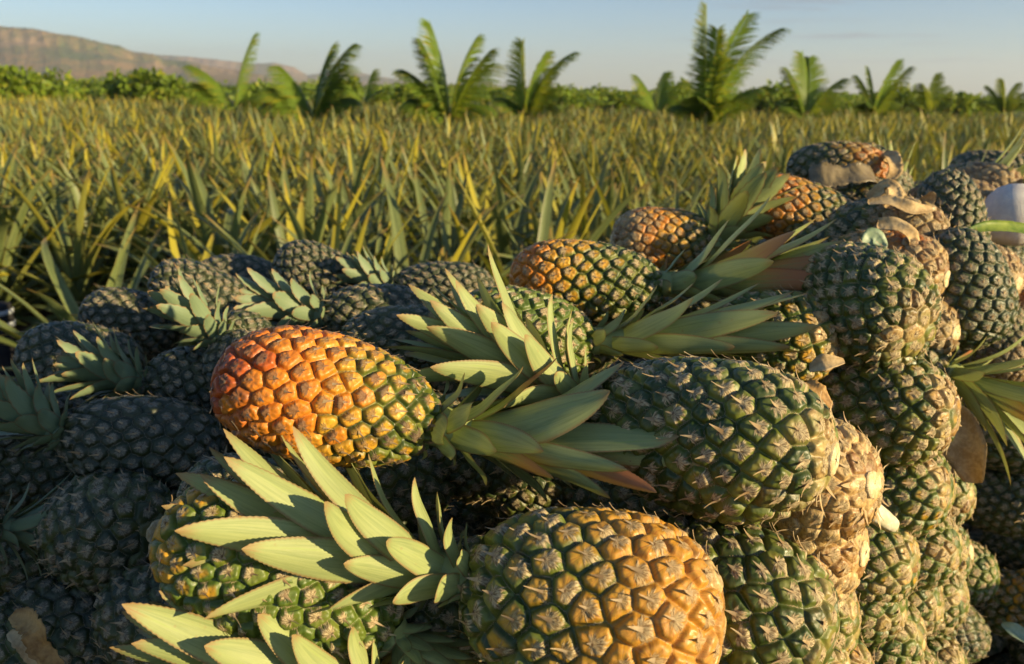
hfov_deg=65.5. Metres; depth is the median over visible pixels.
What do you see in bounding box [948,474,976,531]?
pineapple
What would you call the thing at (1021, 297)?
pineapple
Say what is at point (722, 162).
pineapple plant
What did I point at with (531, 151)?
pineapple plant
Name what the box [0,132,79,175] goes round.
pineapple plant
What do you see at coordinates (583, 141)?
pineapple plant
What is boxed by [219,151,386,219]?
pineapple plant
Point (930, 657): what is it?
pineapple
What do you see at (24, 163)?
pineapple plant
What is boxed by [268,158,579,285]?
pineapple plant
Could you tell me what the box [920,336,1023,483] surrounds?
pineapple
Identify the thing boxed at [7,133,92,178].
pineapple plant
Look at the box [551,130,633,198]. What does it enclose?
pineapple plant
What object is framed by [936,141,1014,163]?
pineapple plant
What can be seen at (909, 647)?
pineapple
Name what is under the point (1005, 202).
sack
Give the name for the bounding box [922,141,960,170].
pineapple plant
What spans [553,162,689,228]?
pineapple plant
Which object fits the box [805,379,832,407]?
dry leaf
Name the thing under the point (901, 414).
pineapple
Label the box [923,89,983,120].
bush
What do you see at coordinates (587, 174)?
pineapple plant
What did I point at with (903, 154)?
pineapple plant
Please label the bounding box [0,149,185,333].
pineapple plant
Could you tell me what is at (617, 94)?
bush
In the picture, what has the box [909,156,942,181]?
pineapple plant
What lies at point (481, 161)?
pineapple plant
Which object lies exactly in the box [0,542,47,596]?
pineapple
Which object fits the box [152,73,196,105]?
bush
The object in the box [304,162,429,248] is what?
pineapple plant
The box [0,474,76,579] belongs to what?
pineapple
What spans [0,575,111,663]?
pineapple
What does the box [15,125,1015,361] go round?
soil
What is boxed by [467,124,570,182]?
pineapple plant
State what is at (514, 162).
pineapple plant
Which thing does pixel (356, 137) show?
pineapple plant
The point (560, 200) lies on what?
pineapple plant
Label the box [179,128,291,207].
pineapple plant
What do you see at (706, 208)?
pineapple plant
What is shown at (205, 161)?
pineapple plant
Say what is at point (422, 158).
pineapple plant
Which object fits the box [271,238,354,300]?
pineapple
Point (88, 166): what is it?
pineapple plant
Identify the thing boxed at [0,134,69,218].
pineapple plant
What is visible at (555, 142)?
pineapple plant
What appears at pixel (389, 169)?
pineapple plant
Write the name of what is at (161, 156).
pineapple plant
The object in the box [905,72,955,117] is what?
palm tree
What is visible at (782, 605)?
pineapple
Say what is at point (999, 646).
pineapples
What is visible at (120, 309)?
pineapple
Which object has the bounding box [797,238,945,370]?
pineapple
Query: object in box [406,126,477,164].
pineapple plant
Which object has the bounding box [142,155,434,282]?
pineapple plant
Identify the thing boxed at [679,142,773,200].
pineapple plant
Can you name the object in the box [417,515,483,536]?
pineapple
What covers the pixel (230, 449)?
pineapple
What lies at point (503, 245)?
pineapple plant
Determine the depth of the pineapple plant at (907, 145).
10.82 m
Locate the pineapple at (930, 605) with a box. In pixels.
[908,586,946,635]
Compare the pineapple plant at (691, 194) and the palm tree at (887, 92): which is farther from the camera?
the palm tree at (887, 92)
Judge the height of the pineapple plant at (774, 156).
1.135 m
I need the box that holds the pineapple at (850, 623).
[838,591,863,654]
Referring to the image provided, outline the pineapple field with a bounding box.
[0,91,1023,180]
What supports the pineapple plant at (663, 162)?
on the soil
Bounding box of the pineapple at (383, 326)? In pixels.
[341,301,439,382]
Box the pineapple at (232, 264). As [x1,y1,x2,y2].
[202,253,274,282]
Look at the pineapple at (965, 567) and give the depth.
1.20 m
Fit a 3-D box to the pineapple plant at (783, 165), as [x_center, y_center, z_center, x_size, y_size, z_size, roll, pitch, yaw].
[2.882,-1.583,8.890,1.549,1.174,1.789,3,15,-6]
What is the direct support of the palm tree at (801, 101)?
on the soil
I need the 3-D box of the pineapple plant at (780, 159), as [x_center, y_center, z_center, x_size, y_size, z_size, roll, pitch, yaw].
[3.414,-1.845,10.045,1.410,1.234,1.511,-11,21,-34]
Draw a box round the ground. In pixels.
[59,83,1023,122]
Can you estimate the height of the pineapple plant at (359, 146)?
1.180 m
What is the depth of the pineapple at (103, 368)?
0.97 m
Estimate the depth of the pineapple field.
16.76 m
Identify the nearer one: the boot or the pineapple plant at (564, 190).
the boot
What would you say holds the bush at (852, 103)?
on the ground
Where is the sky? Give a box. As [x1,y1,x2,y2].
[0,0,1023,96]
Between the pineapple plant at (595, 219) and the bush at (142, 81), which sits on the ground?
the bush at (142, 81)
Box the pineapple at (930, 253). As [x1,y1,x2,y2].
[832,229,950,297]
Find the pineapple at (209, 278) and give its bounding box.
[144,255,246,336]
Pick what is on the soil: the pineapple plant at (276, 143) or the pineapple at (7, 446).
the pineapple plant at (276, 143)
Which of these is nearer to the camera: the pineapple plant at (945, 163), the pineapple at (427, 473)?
the pineapple at (427, 473)
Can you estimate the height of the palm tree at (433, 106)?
3.060 m
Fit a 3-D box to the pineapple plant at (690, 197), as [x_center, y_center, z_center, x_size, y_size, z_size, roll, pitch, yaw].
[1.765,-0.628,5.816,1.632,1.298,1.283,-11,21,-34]
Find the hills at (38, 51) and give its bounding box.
[0,26,299,84]
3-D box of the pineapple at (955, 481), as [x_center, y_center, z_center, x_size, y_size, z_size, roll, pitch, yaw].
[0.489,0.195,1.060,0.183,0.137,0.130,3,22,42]
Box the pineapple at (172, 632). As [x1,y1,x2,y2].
[109,591,403,663]
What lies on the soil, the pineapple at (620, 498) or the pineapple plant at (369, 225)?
the pineapple plant at (369, 225)
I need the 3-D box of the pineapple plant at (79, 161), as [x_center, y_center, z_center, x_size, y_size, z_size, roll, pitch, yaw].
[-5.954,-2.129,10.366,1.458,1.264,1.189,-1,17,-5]
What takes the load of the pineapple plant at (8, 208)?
on the soil
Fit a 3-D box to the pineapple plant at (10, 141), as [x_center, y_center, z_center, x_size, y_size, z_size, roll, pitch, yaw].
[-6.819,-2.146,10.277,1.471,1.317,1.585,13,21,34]
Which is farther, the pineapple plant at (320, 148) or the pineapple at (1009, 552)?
the pineapple plant at (320, 148)
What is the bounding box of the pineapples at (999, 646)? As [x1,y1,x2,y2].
[481,352,1009,663]
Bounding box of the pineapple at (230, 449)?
[225,434,297,465]
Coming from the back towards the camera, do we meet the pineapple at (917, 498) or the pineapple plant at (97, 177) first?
the pineapple plant at (97, 177)
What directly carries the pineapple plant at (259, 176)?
on the soil
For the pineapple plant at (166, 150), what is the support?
on the soil
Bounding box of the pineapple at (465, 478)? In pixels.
[429,402,529,507]
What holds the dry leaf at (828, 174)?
on the pineapple at (855, 191)
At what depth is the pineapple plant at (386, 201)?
6.02 m
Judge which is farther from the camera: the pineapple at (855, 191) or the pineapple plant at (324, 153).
the pineapple plant at (324, 153)
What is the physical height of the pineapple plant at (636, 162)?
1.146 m
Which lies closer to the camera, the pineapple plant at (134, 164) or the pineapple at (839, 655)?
the pineapple at (839, 655)
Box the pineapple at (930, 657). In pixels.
[920,647,939,663]
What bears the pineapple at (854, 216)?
on the pineapple at (815, 226)
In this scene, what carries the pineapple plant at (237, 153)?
on the soil
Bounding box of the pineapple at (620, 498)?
[563,477,670,514]
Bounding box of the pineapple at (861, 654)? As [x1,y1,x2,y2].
[849,636,874,663]
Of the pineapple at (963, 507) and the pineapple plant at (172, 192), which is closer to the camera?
the pineapple at (963, 507)
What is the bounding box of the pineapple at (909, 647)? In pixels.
[867,600,929,663]
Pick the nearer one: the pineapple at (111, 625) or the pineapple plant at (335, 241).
the pineapple at (111, 625)
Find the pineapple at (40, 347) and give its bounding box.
[12,319,145,397]
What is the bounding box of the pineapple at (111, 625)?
[88,559,168,663]
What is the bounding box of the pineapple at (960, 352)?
[956,350,964,355]
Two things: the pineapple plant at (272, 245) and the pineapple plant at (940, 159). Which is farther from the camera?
the pineapple plant at (940, 159)
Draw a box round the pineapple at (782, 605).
[646,507,848,663]
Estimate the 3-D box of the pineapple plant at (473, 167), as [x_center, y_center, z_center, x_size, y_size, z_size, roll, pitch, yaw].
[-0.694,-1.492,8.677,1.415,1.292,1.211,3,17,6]
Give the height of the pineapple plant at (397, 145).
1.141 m
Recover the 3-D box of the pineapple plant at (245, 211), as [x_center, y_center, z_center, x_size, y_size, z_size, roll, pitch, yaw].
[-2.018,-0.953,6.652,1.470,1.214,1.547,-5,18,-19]
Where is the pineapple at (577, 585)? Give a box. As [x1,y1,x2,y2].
[162,426,725,663]
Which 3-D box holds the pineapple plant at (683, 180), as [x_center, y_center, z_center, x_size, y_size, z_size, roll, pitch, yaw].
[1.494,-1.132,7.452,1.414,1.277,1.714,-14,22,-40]
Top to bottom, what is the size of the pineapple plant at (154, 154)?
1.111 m
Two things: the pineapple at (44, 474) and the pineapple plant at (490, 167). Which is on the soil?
the pineapple plant at (490, 167)
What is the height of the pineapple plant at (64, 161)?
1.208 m
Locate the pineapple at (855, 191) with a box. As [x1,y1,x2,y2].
[830,175,906,200]
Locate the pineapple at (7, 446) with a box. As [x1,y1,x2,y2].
[0,382,77,462]
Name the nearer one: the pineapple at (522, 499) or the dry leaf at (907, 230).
the pineapple at (522, 499)
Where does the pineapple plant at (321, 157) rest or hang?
on the soil
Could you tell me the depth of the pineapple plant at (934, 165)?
6.19 m
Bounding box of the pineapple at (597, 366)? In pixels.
[578,325,617,376]
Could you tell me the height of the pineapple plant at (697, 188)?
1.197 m
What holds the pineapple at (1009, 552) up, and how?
on the pineapple at (1016, 648)
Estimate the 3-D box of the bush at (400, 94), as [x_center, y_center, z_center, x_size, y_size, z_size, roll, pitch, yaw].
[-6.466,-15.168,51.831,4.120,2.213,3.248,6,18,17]
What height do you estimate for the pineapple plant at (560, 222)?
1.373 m
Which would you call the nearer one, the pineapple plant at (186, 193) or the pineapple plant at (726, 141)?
the pineapple plant at (186, 193)
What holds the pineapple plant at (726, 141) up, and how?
on the soil
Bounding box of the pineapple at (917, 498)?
[881,454,953,537]
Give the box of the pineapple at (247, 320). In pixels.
[197,309,275,348]
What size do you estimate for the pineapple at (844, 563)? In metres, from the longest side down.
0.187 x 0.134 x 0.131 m
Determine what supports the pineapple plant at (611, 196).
on the soil
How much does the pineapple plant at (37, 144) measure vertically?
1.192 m
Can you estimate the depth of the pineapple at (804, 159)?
1.51 m
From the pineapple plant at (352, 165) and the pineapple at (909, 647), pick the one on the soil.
the pineapple plant at (352, 165)
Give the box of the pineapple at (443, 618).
[368,533,483,663]
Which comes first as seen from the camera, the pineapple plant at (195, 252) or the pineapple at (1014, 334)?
the pineapple at (1014, 334)
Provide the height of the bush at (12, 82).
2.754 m
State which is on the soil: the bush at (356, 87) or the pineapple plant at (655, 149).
the pineapple plant at (655, 149)
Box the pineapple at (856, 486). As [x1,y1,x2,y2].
[759,411,891,550]
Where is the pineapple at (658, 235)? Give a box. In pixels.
[610,148,803,270]
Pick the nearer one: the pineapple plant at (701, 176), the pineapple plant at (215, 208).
the pineapple plant at (215, 208)
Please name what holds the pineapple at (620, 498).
on the pineapple
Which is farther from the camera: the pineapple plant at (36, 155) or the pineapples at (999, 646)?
the pineapple plant at (36, 155)
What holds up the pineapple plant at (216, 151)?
on the soil
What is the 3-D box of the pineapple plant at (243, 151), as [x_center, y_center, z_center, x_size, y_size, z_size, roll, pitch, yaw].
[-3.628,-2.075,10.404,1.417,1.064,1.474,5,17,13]
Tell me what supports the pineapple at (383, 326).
on the pineapple at (452, 404)
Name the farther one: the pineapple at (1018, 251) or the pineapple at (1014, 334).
the pineapple at (1018, 251)
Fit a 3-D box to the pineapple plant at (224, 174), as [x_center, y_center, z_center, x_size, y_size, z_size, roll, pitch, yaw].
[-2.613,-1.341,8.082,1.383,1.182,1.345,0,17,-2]
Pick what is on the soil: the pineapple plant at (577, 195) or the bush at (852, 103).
the pineapple plant at (577, 195)
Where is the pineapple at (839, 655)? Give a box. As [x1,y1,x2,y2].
[827,639,850,663]
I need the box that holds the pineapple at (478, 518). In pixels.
[435,499,500,534]
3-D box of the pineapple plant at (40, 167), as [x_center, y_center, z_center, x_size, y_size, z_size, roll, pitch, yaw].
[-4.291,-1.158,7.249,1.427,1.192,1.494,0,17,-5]
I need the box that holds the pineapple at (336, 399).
[209,319,700,501]
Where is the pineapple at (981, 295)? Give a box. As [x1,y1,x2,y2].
[930,224,1021,351]
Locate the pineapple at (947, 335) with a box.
[930,295,960,355]
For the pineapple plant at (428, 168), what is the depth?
8.64 m
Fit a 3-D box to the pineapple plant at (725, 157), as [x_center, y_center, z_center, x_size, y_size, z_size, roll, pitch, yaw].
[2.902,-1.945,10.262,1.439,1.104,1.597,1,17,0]
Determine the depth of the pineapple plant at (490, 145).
10.48 m
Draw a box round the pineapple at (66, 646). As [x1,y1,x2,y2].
[0,595,92,663]
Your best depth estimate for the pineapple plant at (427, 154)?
9.97 m
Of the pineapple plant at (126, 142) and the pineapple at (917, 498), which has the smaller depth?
the pineapple at (917, 498)
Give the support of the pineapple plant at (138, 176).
on the soil
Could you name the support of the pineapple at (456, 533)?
on the pineapple
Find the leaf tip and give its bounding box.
[860,227,887,246]
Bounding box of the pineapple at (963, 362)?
[953,351,967,408]
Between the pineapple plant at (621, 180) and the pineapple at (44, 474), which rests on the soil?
the pineapple plant at (621, 180)
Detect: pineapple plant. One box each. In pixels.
[0,130,43,173]
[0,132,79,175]
[0,133,55,172]
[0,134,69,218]
[0,135,81,193]
[0,137,34,155]
[0,137,129,293]
[0,138,105,210]
[0,140,117,217]
[0,148,157,325]
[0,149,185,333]
[0,152,182,307]
[0,168,55,259]
[0,176,114,297]
[0,198,272,346]
[0,203,192,378]
[1,138,231,287]
[1,180,51,211]
[2,130,83,214]
[5,168,166,292]
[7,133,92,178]
[7,165,87,233]
[18,121,113,176]
[18,131,75,214]
[18,135,121,181]
[27,140,185,241]
[30,130,136,198]
[39,123,177,179]
[49,158,172,266]
[50,157,226,264]
[53,136,174,181]
[55,156,239,287]
[56,130,174,177]
[60,137,321,292]
[60,144,178,216]
[61,138,182,202]
[62,122,159,172]
[66,164,282,270]
[67,146,217,215]
[73,125,149,161]
[73,130,124,171]
[73,177,293,361]
[74,135,235,246]
[84,126,231,196]
[97,127,171,160]
[102,131,212,182]
[110,124,210,176]
[117,164,247,256]
[126,126,223,175]
[128,132,196,162]
[128,138,271,216]
[137,158,250,220]
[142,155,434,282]
[142,166,387,270]
[145,122,274,194]
[146,175,371,342]
[152,124,248,161]
[154,158,255,254]
[164,118,251,160]
[168,141,273,202]
[172,128,265,190]
[174,128,251,164]
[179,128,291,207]
[179,137,305,224]
[180,146,333,225]
[185,115,269,159]
[187,172,306,230]
[201,172,450,275]
[202,140,291,176]
[203,135,276,172]
[205,138,305,206]
[219,143,293,198]
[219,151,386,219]
[220,133,465,251]
[227,124,298,177]
[229,121,325,194]
[238,131,275,171]
[239,169,440,260]
[240,147,326,192]
[240,153,439,261]
[241,164,335,197]
[243,124,511,253]
[248,137,321,193]
[249,127,316,171]
[255,140,334,195]
[260,148,366,204]
[263,134,321,177]
[265,189,495,284]
[266,128,376,189]
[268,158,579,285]
[273,129,364,166]
[276,143,392,193]
[282,128,371,181]
[282,132,345,180]
[285,135,405,187]
[290,136,425,229]
[290,163,460,259]
[292,131,418,182]
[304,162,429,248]
[309,132,357,163]
[310,140,395,193]
[320,125,383,170]
[324,143,429,204]
[333,127,400,171]
[334,127,420,169]
[337,121,407,162]
[338,122,426,169]
[340,205,530,274]
[341,133,443,178]
[346,161,557,267]
[356,163,445,217]
[360,130,448,204]
[368,127,431,159]
[370,133,475,212]
[370,145,483,240]
[371,146,552,265]
[373,148,539,273]
[375,124,459,173]
[385,157,507,261]
[386,126,450,163]
[389,155,606,269]
[392,146,483,202]
[394,129,451,163]
[395,139,470,178]
[401,170,519,264]
[405,149,528,213]
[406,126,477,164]
[406,136,513,208]
[418,129,503,177]
[418,141,504,187]
[420,121,505,178]
[423,144,484,168]
[424,136,506,168]
[427,171,649,280]
[430,161,619,272]
[433,128,590,224]
[437,147,554,206]
[439,170,569,258]
[443,133,522,181]
[445,123,527,172]
[447,128,508,183]
[453,158,598,285]
[461,134,566,193]
[463,146,621,227]
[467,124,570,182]
[467,146,515,206]
[472,145,543,197]
[475,141,589,207]
[476,114,580,178]
[477,144,761,275]
[486,151,679,247]
[491,130,543,165]
[496,141,583,183]
[498,135,597,190]
[499,146,608,195]
[505,176,634,235]
[512,167,601,226]
[514,141,653,217]
[516,130,609,182]
[522,127,610,172]
[523,125,599,155]
[523,168,694,245]
[525,163,725,228]
[537,145,668,229]
[542,141,616,191]
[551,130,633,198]
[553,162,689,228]
[554,135,625,166]
[556,131,665,185]
[557,127,648,191]
[557,128,627,162]
[561,155,667,216]
[575,153,653,198]
[579,146,667,180]
[584,159,671,208]
[589,165,694,212]
[598,133,680,175]
[598,140,647,168]
[600,172,701,236]
[601,122,708,195]
[603,142,731,208]
[611,127,689,177]
[612,137,644,162]
[619,147,698,200]
[632,141,699,182]
[632,149,711,208]
[632,162,715,208]
[633,134,714,195]
[636,127,704,172]
[639,137,739,196]
[639,153,762,240]
[646,149,731,201]
[648,168,725,206]
[650,135,720,159]
[651,180,708,213]
[661,142,781,198]
[663,148,778,206]
[671,145,740,187]
[672,134,750,171]
[672,137,728,175]
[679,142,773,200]
[686,164,737,204]
[687,154,727,180]
[688,129,753,175]
[688,140,760,202]
[689,188,738,262]
[691,135,794,174]
[691,151,779,238]
[697,141,755,170]
[704,126,775,163]
[730,132,796,168]
[731,140,788,172]
[735,167,771,251]
[738,138,792,173]
[749,139,787,172]
[762,135,802,158]
[772,139,799,157]
[880,138,931,173]
[881,135,948,166]
[881,143,935,167]
[893,135,962,175]
[897,139,935,180]
[901,144,940,178]
[904,138,957,172]
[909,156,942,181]
[910,146,955,181]
[915,164,937,179]
[920,133,970,165]
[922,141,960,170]
[932,156,935,172]
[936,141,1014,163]
[942,130,947,168]
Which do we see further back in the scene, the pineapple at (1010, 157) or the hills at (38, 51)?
the hills at (38, 51)
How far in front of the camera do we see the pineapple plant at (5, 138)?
9.03 m
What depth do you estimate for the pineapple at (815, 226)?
1.21 m
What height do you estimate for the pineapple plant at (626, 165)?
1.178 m
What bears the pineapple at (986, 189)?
on the pineapple at (1018, 251)
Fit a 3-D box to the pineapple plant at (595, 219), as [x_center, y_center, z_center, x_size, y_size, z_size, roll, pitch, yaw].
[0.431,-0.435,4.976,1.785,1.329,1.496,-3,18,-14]
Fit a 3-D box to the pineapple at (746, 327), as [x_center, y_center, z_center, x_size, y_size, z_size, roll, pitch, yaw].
[0.129,-0.002,0.928,0.409,0.136,0.142,3,17,5]
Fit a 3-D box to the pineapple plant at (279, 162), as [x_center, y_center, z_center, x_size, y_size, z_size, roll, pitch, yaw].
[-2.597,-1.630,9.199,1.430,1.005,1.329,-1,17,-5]
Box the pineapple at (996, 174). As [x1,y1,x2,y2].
[945,160,1023,187]
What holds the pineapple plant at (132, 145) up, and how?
on the soil
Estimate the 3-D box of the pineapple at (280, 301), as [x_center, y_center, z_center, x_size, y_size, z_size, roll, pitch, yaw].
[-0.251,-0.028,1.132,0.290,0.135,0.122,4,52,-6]
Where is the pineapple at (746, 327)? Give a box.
[455,278,818,373]
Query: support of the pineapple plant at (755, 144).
on the soil
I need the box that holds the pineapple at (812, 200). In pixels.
[754,172,851,244]
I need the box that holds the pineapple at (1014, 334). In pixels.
[965,305,1023,381]
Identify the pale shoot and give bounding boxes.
[871,505,898,531]
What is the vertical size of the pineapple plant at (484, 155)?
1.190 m
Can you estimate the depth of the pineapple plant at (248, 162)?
8.67 m
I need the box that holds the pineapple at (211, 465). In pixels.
[168,451,306,502]
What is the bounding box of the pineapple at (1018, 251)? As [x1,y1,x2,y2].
[994,243,1023,271]
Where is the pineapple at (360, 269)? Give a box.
[333,246,494,308]
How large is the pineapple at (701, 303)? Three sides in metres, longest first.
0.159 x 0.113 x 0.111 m
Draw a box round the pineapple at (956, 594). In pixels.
[928,571,970,636]
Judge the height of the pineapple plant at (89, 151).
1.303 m
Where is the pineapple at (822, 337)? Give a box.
[701,284,838,381]
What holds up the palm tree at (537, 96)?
on the soil
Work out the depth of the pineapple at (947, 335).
1.05 m
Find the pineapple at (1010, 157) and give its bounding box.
[914,123,1023,185]
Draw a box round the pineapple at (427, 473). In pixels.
[336,448,453,532]
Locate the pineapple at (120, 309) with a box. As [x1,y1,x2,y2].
[78,286,183,359]
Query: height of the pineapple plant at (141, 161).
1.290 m
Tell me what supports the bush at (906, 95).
on the ground
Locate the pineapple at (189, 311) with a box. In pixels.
[142,266,252,390]
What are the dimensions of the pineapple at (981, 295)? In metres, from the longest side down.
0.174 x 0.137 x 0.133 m
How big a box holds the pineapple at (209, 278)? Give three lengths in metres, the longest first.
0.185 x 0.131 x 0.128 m
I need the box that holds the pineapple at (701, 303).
[661,296,714,316]
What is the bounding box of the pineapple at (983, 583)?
[965,540,1001,605]
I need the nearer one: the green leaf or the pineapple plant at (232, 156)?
the green leaf
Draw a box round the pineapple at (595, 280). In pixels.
[509,195,843,325]
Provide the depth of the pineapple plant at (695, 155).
9.27 m
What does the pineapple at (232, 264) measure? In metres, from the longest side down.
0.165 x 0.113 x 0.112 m
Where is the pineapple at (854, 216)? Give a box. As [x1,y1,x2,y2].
[822,192,956,236]
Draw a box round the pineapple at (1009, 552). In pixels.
[978,531,1023,569]
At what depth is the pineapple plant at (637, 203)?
4.11 m
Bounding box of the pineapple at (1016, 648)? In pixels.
[1007,638,1023,663]
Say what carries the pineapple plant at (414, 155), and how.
on the soil
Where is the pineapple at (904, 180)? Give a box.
[862,135,919,192]
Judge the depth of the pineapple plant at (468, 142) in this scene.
11.89 m
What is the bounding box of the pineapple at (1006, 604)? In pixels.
[972,567,1023,644]
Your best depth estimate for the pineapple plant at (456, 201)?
6.31 m
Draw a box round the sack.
[985,184,1023,245]
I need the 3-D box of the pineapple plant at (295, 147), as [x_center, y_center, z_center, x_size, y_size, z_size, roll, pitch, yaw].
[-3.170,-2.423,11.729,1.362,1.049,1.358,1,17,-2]
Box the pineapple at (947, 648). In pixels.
[926,634,968,663]
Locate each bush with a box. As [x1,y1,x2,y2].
[0,65,42,103]
[17,66,80,104]
[54,81,105,105]
[100,68,138,104]
[113,66,199,105]
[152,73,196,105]
[239,77,285,102]
[314,75,364,109]
[385,82,427,108]
[543,82,593,113]
[590,86,634,112]
[665,77,695,115]
[744,79,792,117]
[745,86,772,115]
[815,90,861,117]
[874,81,939,117]
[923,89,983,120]
[959,94,1000,118]
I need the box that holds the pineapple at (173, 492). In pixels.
[171,486,178,497]
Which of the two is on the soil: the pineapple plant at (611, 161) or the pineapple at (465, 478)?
the pineapple plant at (611, 161)
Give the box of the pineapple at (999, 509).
[964,467,1023,538]
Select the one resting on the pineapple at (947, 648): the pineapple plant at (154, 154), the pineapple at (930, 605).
the pineapple at (930, 605)
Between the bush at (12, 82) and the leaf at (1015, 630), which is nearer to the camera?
the leaf at (1015, 630)
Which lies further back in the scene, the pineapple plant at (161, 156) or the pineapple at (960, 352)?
the pineapple plant at (161, 156)
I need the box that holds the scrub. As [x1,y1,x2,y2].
[41,76,1023,116]
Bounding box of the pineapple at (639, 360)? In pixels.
[622,356,671,367]
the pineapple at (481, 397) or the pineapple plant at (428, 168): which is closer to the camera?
the pineapple at (481, 397)
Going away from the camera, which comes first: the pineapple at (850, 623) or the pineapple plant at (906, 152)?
the pineapple at (850, 623)
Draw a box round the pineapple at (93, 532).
[30,468,175,595]
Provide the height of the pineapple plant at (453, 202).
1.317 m
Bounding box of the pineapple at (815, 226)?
[789,220,838,246]
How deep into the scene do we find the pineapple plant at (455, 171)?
8.18 m
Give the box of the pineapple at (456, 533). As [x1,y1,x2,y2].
[412,524,468,541]
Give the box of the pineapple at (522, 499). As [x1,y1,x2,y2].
[488,472,588,521]
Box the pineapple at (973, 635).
[948,605,992,663]
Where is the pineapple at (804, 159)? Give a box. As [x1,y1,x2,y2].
[786,139,888,180]
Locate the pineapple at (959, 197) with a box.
[916,168,991,239]
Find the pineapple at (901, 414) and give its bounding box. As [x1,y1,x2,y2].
[818,355,961,467]
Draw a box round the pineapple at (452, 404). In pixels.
[435,392,459,406]
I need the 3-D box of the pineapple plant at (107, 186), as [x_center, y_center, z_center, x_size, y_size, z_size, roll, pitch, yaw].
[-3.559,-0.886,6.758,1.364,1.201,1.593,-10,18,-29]
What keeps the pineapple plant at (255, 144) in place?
on the soil
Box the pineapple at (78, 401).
[14,378,100,405]
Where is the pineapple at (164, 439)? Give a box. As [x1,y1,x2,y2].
[0,358,226,490]
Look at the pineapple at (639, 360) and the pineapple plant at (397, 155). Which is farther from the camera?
the pineapple plant at (397, 155)
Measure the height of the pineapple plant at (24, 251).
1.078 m
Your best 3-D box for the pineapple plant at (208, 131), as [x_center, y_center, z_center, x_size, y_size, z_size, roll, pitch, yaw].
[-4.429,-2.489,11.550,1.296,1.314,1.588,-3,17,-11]
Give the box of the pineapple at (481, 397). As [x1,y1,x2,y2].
[459,385,505,402]
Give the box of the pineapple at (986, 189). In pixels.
[906,178,995,201]
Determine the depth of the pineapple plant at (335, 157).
7.99 m
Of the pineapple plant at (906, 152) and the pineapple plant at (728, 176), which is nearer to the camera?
the pineapple plant at (728, 176)
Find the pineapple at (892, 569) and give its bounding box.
[854,523,920,605]
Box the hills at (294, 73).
[155,54,556,88]
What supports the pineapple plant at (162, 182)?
on the soil
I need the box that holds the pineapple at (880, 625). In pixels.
[859,597,907,651]
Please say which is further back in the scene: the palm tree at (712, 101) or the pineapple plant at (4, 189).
the palm tree at (712, 101)
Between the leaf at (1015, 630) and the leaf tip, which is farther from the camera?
the leaf at (1015, 630)
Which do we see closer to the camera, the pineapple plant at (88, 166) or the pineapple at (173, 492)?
the pineapple at (173, 492)
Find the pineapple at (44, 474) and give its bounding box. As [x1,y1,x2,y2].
[0,449,78,516]
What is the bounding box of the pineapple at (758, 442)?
[383,245,839,526]
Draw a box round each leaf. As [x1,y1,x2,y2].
[6,629,37,663]
[8,607,64,663]
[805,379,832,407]
[808,161,877,187]
[809,353,844,371]
[866,178,903,208]
[867,195,933,213]
[877,216,919,245]
[882,150,902,179]
[919,191,935,203]
[943,405,986,482]
[969,220,1023,233]
[1001,622,1023,642]
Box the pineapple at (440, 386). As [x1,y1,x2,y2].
[429,381,467,400]
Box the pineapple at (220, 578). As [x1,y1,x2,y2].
[146,473,483,663]
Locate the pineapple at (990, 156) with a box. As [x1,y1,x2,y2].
[948,149,1023,168]
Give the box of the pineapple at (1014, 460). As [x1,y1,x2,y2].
[976,418,1023,474]
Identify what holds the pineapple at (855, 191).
on the pineapples at (999, 646)
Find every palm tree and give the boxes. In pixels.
[180,32,273,115]
[255,40,363,128]
[340,69,390,108]
[391,18,507,129]
[489,37,579,119]
[626,71,689,112]
[665,1,792,134]
[769,49,852,121]
[851,58,915,119]
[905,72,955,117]
[978,78,1023,116]
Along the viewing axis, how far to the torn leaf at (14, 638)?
0.72 m
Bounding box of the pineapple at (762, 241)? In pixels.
[749,238,781,248]
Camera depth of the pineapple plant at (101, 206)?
5.40 m
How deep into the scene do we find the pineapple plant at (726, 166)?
9.53 m
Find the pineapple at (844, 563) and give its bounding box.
[766,527,870,602]
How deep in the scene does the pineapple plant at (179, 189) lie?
8.02 m
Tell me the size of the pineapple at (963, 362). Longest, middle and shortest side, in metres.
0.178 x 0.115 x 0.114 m
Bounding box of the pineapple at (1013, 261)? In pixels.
[994,242,1023,294]
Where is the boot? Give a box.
[0,301,16,376]
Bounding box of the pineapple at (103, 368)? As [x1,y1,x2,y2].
[36,321,230,432]
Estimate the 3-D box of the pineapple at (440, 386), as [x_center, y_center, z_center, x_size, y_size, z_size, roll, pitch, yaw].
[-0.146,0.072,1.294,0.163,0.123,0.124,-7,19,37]
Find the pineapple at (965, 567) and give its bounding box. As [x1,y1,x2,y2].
[958,526,973,580]
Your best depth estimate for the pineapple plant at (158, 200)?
6.01 m
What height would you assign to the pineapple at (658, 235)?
0.209 m
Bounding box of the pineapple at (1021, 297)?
[1018,287,1023,310]
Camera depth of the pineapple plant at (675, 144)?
11.40 m
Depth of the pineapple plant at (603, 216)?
4.88 m
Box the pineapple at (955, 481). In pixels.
[941,453,960,510]
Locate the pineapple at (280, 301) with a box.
[233,268,423,332]
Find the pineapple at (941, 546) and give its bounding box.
[912,515,967,593]
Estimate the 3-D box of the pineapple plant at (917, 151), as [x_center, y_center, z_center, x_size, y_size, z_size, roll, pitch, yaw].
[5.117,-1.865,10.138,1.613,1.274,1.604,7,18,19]
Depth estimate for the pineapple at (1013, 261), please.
1.31 m
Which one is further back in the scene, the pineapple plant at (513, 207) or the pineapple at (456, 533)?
the pineapple plant at (513, 207)
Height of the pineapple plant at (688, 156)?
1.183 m

